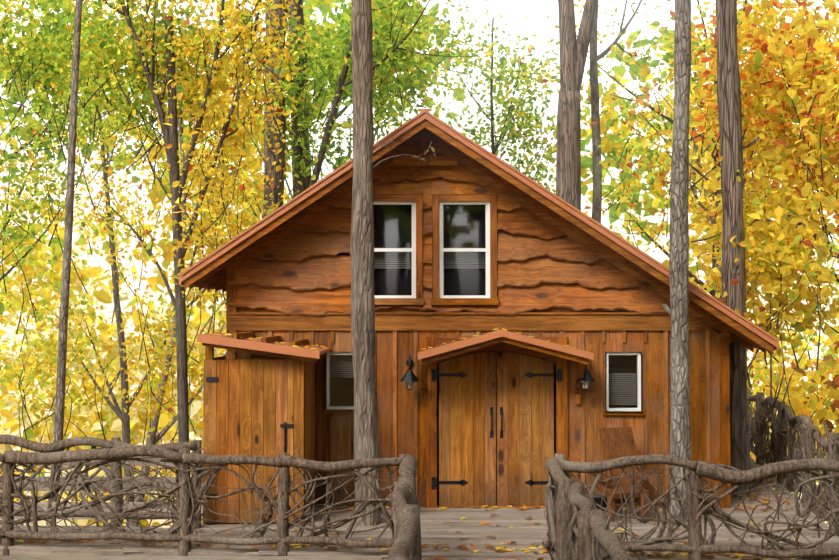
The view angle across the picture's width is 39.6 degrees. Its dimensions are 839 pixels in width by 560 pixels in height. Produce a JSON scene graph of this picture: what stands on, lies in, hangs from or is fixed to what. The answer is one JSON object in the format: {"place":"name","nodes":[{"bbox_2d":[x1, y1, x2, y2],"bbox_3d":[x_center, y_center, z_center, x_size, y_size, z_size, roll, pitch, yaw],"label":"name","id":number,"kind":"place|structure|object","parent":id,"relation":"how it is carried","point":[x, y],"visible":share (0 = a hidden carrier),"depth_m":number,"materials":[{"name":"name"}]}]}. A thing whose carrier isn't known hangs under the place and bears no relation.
{"place":"outdoors","nodes":[
{"label":"outdoors","id":0,"kind":"place"},
{"bbox_2d":[0,456,838,559],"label":"deck planks","id":1,"kind":"object","parent":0,"point":[440,526],"visible":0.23,"depth_m":13.24,"materials":[{"name":"wood"}]},
{"bbox_2d":[0,156,838,555],"bbox_3d":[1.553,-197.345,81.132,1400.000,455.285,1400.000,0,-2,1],"label":"ground","id":2,"kind":"structure","parent":0,"point":[658,254],"depth_m":235.70,"materials":[{"name":"yellow plant"}]},
{"bbox_2d":[350,0,438,555],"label":"tree trunk","id":3,"kind":"object","parent":2,"relation":"on","point":[366,440],"visible":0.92,"depth_m":13.94,"materials":[{"name":"grey plant"}]},
{"bbox_2d":[0,0,838,525],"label":"trees","id":4,"kind":"object","parent":2,"relation":"on","point":[178,300],"depth_m":19.37,"materials":[{"name":"yellow plant"}]},
{"bbox_2d":[0,0,838,559],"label":"foliage","id":5,"kind":"object","parent":2,"relation":"on","point":[786,158],"visible":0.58,"depth_m":22.12,"materials":[{"name":"yellow plant"}]},
{"bbox_2d":[263,0,759,497],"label":"tree trunks","id":6,"kind":"object","parent":2,"relation":"on","point":[573,50],"visible":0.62,"depth_m":16.30,"materials":[{"name":"brown plant"}]},
{"bbox_3d":[-0.401,5.880,8.882,12.509,6.766,25.700,0,-2,1],"label":"deck","id":7,"kind":"object","parent":2,"relation":"on","visible":0},
{"bbox_2d":[203,356,313,524],"bbox_3d":[-1.985,1.931,14.598,1.210,2.020,1.305,0,-2,1],"label":"shower enclosure","id":8,"kind":"object","parent":7,"relation":"on","point":[242,398],"visible":0.65,"depth_m":13.96,"materials":[{"name":"brown wood"}]},
{"bbox_2d":[0,387,838,559],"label":"branch railings","id":9,"kind":"object","parent":7,"relation":"on","point":[578,522],"visible":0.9,"depth_m":12.30,"materials":[{"name":"brown wood"}]},
{"bbox_2d":[179,109,778,359],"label":"cabin roof","id":10,"kind":"structure","parent":7,"relation":"on","point":[274,347],"depth_m":14.64,"materials":[{"name":"brown wood"}]},
{"bbox_2d":[228,130,725,315],"bbox_3d":[0.755,-0.754,15.268,6.500,2.450,0.085,0,-2,1],"label":"gable siding","id":11,"kind":"object","parent":10,"relation":"attached to","point":[325,271],"visible":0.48,"depth_m":15.24,"materials":[{"name":"brown wood"}]},
{"bbox_2d":[184,119,773,507],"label":"wood trim","id":12,"kind":"structure","parent":10,"relation":"attached to","point":[214,273],"depth_m":15.19,"materials":[{"name":"brown wood"}]},
{"bbox_2d":[206,355,595,498],"bbox_3d":[-0.212,1.834,14.709,4.910,1.741,0.924,0,-2,-13],"label":"door hardware","id":13,"kind":"object","parent":12,"relation":"on","point":[409,376],"visible":0.83,"depth_m":15.15,"materials":[{"name":"black metal"}]},
{"bbox_2d":[406,382,589,388],"bbox_3d":[1.003,1.310,14.937,2.360,0.178,0.097,0,-2,1],"label":"lantern glass","id":14,"kind":"object","parent":13,"relation":"attached to","point":[409,385],"visible":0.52,"depth_m":14.90,"materials":[{"name":"beige"}]},
{"bbox_2d":[326,201,640,410],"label":"window frames","id":15,"kind":"structure","parent":10,"relation":"attached to","point":[442,249],"depth_m":15.25,"materials":[{"name":"white wood"}]},
{"bbox_2d":[330,205,637,407],"bbox_3d":[0.836,0.341,15.277,4.024,2.664,0.001,0,-2,1],"label":"window glass","id":16,"kind":"object","parent":15,"relation":"in","point":[464,226],"visible":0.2,"depth_m":15.30,"materials":[{"name":"black glass"}]},
{"bbox_2d":[439,352,553,505],"bbox_3d":[1.004,1.945,15.234,1.496,2.006,0.048,0,-2,1],"label":"double door","id":17,"kind":"structure","parent":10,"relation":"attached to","point":[525,453],"depth_m":15.21,"materials":[{"name":"brown wood"}]},
{"bbox_2d":[587,497,606,512],"bbox_3d":[2.203,2.856,14.890,0.540,0.190,0.280,0,-2,1],"label":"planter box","id":18,"kind":"object","parent":7,"relation":"on","point":[598,500],"depth_m":14.77,"materials":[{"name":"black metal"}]},
{"bbox_2d":[584,494,606,496],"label":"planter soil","id":19,"kind":"structure","parent":18,"relation":"on","point":[595,495],"depth_m":14.90,"materials":[{"name":"brown"}]},
{"bbox_2d":[587,427,662,521],"bbox_3d":[2.552,2.396,14.348,0.686,1.077,0.919,1,-2,-23],"label":"chair","id":20,"kind":"object","parent":7,"relation":"on","point":[618,442],"visible":0.56,"depth_m":14.55,"materials":[{"name":"brown wood"}]},
{"bbox_2d":[0,0,838,196],"label":"sky","id":21,"kind":"structure","parent":0,"point":[514,12],"materials":[{"name":"white"}]},
{"bbox_2d":[332,178,555,505],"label":"door gaps","id":22,"kind":"object","parent":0,"point":[496,411],"visible":0.07,"depth_m":15.29,"materials":[{"name":"brown wood"}]},
{"bbox_2d":[236,330,720,507],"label":"wall","id":23,"kind":"structure","parent":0,"point":[401,412],"depth_m":15.21,"materials":[{"name":"brown wood"}]}
]}

